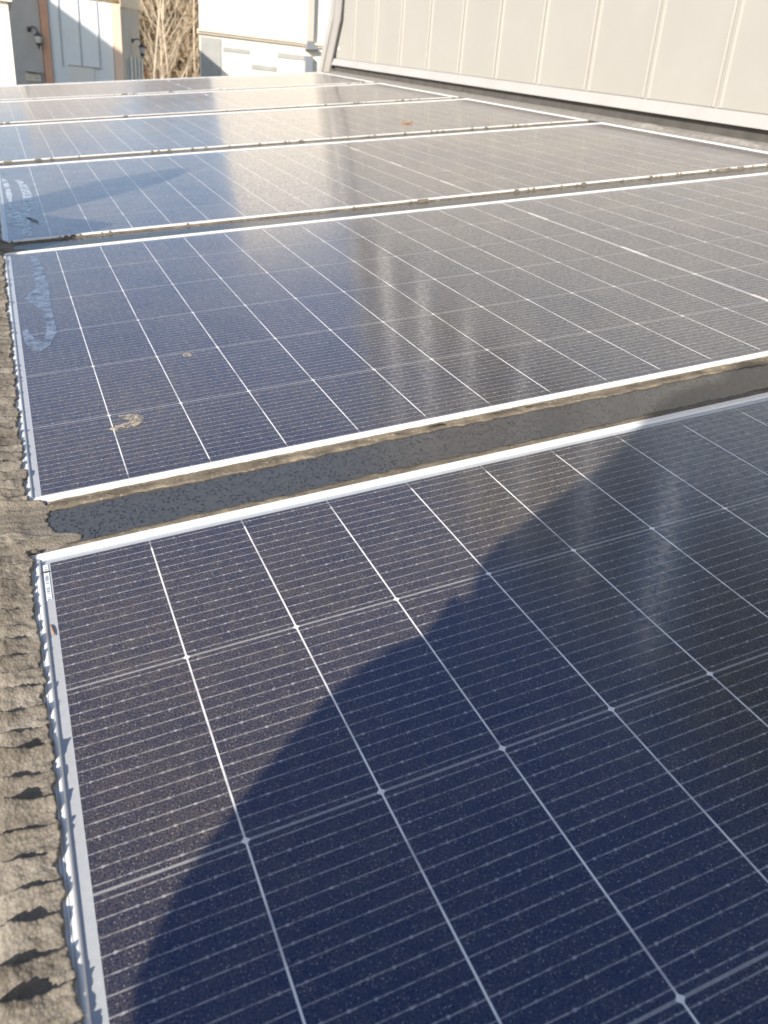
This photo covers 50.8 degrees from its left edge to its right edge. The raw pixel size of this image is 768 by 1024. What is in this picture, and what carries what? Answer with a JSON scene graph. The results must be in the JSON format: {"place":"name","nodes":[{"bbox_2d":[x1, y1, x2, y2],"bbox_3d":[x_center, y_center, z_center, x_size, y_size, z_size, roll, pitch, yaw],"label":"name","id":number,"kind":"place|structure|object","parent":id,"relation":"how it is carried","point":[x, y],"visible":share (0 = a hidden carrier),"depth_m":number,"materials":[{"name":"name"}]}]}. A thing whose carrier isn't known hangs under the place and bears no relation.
{"place":"outdoors","nodes":[
{"label":"outdoors","id":0,"kind":"place"},
{"bbox_2d":[0,0,15,85],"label":"white block","id":1,"kind":"structure","parent":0,"point":[7,73],"depth_m":10.66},
{"bbox_2d":[9,0,143,84],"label":"workshop building","id":2,"kind":"structure","parent":0,"point":[86,41],"depth_m":17.11,"materials":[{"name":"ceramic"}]},
{"bbox_2d":[26,73,40,81],"bbox_3d":[-7.394,-9.177,17.054,0.285,0.140,0.061,-7,27,-23],"label":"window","id":3,"kind":"structure","parent":2,"relation":"in","point":[29,76],"depth_m":17.04,"materials":[{"name":"grey glass"}]},
{"bbox_2d":[27,26,42,49],"bbox_3d":[-7.205,-9.805,16.712,0.310,0.424,0.174,13,26,18],"label":"wall lantern","id":4,"kind":"object","parent":2,"relation":"attached to","point":[37,35],"depth_m":16.66,"materials":[{"name":"black metal"}]},
{"bbox_2d":[70,66,94,82],"bbox_3d":[-6.505,-9.237,17.476,0.481,0.676,0.029,-7,27,-23],"label":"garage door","id":5,"kind":"structure","parent":2,"relation":"in","point":[78,74],"depth_m":17.38,"materials":[{"name":"white metal"}]},
{"bbox_2d":[126,57,132,79],"bbox_3d":[-5.793,-9.641,18.511,0.050,1.386,0.502,1,25,-8],"label":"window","id":6,"kind":"structure","parent":2,"relation":"in","point":[129,61],"depth_m":18.35,"materials":[{"name":"grey glass"}]},
{"bbox_2d":[132,57,136,79],"bbox_3d":[-5.858,-9.895,19.003,0.050,1.421,0.502,1,25,-8],"label":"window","id":7,"kind":"structure","parent":2,"relation":"in","point":[134,58],"depth_m":18.88,"materials":[{"name":"grey glass"}]},
{"bbox_2d":[136,57,140,79],"bbox_3d":[-5.923,-10.148,19.494,0.050,1.457,0.502,1,25,-8],"label":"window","id":8,"kind":"structure","parent":2,"relation":"in","point":[137,58],"depth_m":19.37,"materials":[{"name":"grey glass"}]},
{"bbox_2d":[132,38,145,58],"bbox_3d":[-5.676,-10.740,18.736,0.308,0.424,0.174,0,25,-10],"label":"wall lantern","id":9,"kind":"object","parent":2,"relation":"attached to","point":[141,46],"depth_m":18.69,"materials":[{"name":"black metal"}]},
{"bbox_2d":[140,57,143,79],"bbox_3d":[-5.987,-10.402,19.986,0.050,1.493,0.502,1,25,-8],"label":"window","id":10,"kind":"structure","parent":2,"relation":"in","point":[141,60],"depth_m":19.86,"materials":[{"name":"grey glass"}]},
{"bbox_2d":[91,0,197,62],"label":"hill bank","id":11,"kind":"structure","parent":0,"point":[107,1],"depth_m":48.79,"materials":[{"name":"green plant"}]},
{"bbox_2d":[111,0,199,78],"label":"dry woodland","id":12,"kind":"object","parent":11,"relation":"on","point":[165,21],"visible":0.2,"depth_m":29.44,"materials":[{"name":"brown plant"}]},
{"bbox_2d":[143,65,199,79],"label":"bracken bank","id":13,"kind":"structure","parent":11,"relation":"on","point":[147,71],"depth_m":27.28,"materials":[{"name":"brown plant"}]},
{"bbox_2d":[197,0,329,76],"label":"white building","id":14,"kind":"structure","parent":0,"point":[248,37],"depth_m":22.93,"materials":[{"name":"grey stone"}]},
{"label":"ground","id":15,"kind":"structure","parent":0,"visible":0},
{"bbox_2d":[104,0,198,77],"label":"bare tree","id":16,"kind":"object","parent":15,"relation":"on","point":[171,45],"visible":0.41,"depth_m":28.75,"materials":[{"name":"brown plant"}]},
{"bbox_2d":[141,0,190,78],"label":"bare tree","id":17,"kind":"object","parent":15,"relation":"on","point":[157,41],"visible":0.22,"depth_m":23.27,"materials":[{"name":"brown plant"}]},
{"bbox_2d":[139,0,199,78],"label":"bare tree","id":18,"kind":"object","parent":15,"relation":"on","point":[167,65],"visible":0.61,"depth_m":24.50,"materials":[{"name":"brown plant"}]},
{"bbox_2d":[139,0,199,78],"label":"bare tree","id":19,"kind":"object","parent":15,"relation":"on","point":[161,57],"visible":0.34,"depth_m":25.73,"materials":[{"name":"brown plant"}]},
{"bbox_2d":[148,0,199,77],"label":"bare tree","id":20,"kind":"object","parent":15,"relation":"on","point":[193,30],"visible":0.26,"depth_m":25.28,"materials":[{"name":"brown plant"}]},
{"bbox_2d":[166,39,193,77],"bbox_3d":[-7.755,-14.307,31.529,2.118,7.383,2.004,19,28,28],"label":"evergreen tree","id":21,"kind":"object","parent":15,"relation":"on","point":[177,66],"visible":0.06,"depth_m":30.08,"materials":[{"name":"green plant"}]},
{"bbox_2d":[0,71,767,1023],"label":"flat roof","id":22,"kind":"structure","parent":15,"relation":"on","point":[36,979],"depth_m":0.89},
{"bbox_2d":[0,72,374,99],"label":"solar panel","id":23,"kind":"object","parent":22,"relation":"on","point":[36,91],"visible":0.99,"depth_m":5.52,"materials":[{"name":"glass"}]},
{"bbox_2d":[0,83,458,122],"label":"solar panel","id":24,"kind":"object","parent":22,"relation":"on","point":[86,107],"visible":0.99,"depth_m":4.53,"materials":[{"name":"glass"}]},
{"bbox_2d":[0,98,587,162],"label":"solar panel","id":25,"kind":"object","parent":22,"relation":"on","point":[42,141],"visible":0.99,"depth_m":3.54,"materials":[{"name":"glass"}]},
{"bbox_2d":[0,122,767,242],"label":"solar panel","id":26,"kind":"object","parent":22,"relation":"on","point":[76,198],"visible":0.98,"depth_m":2.52,"materials":[{"name":"glass"}]},
{"bbox_2d":[2,172,767,504],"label":"solar panel","id":27,"kind":"object","parent":22,"relation":"on","point":[296,336],"visible":0.99,"depth_m":1.34,"materials":[{"name":"glass"}]},
{"bbox_2d":[110,414,143,430],"bbox_3d":[-0.324,-0.114,1.023,0.037,0.008,0.047,5,25,0],"label":"mud splat","id":28,"kind":"object","parent":27,"relation":"on","point":[132,421],"visible":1,"depth_m":1.02,"materials":[{"name":"beige soil"}]},
{"bbox_2d":[30,392,767,1023],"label":"solar panel","id":29,"kind":"object","parent":22,"relation":"on","point":[478,740],"visible":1,"depth_m":0.57,"materials":[{"name":"glass"}]},
{"bbox_2d":[318,0,767,142],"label":"clad wall","id":30,"kind":"structure","parent":22,"relation":"on","point":[698,65],"depth_m":3.79,"materials":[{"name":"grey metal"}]}
]}

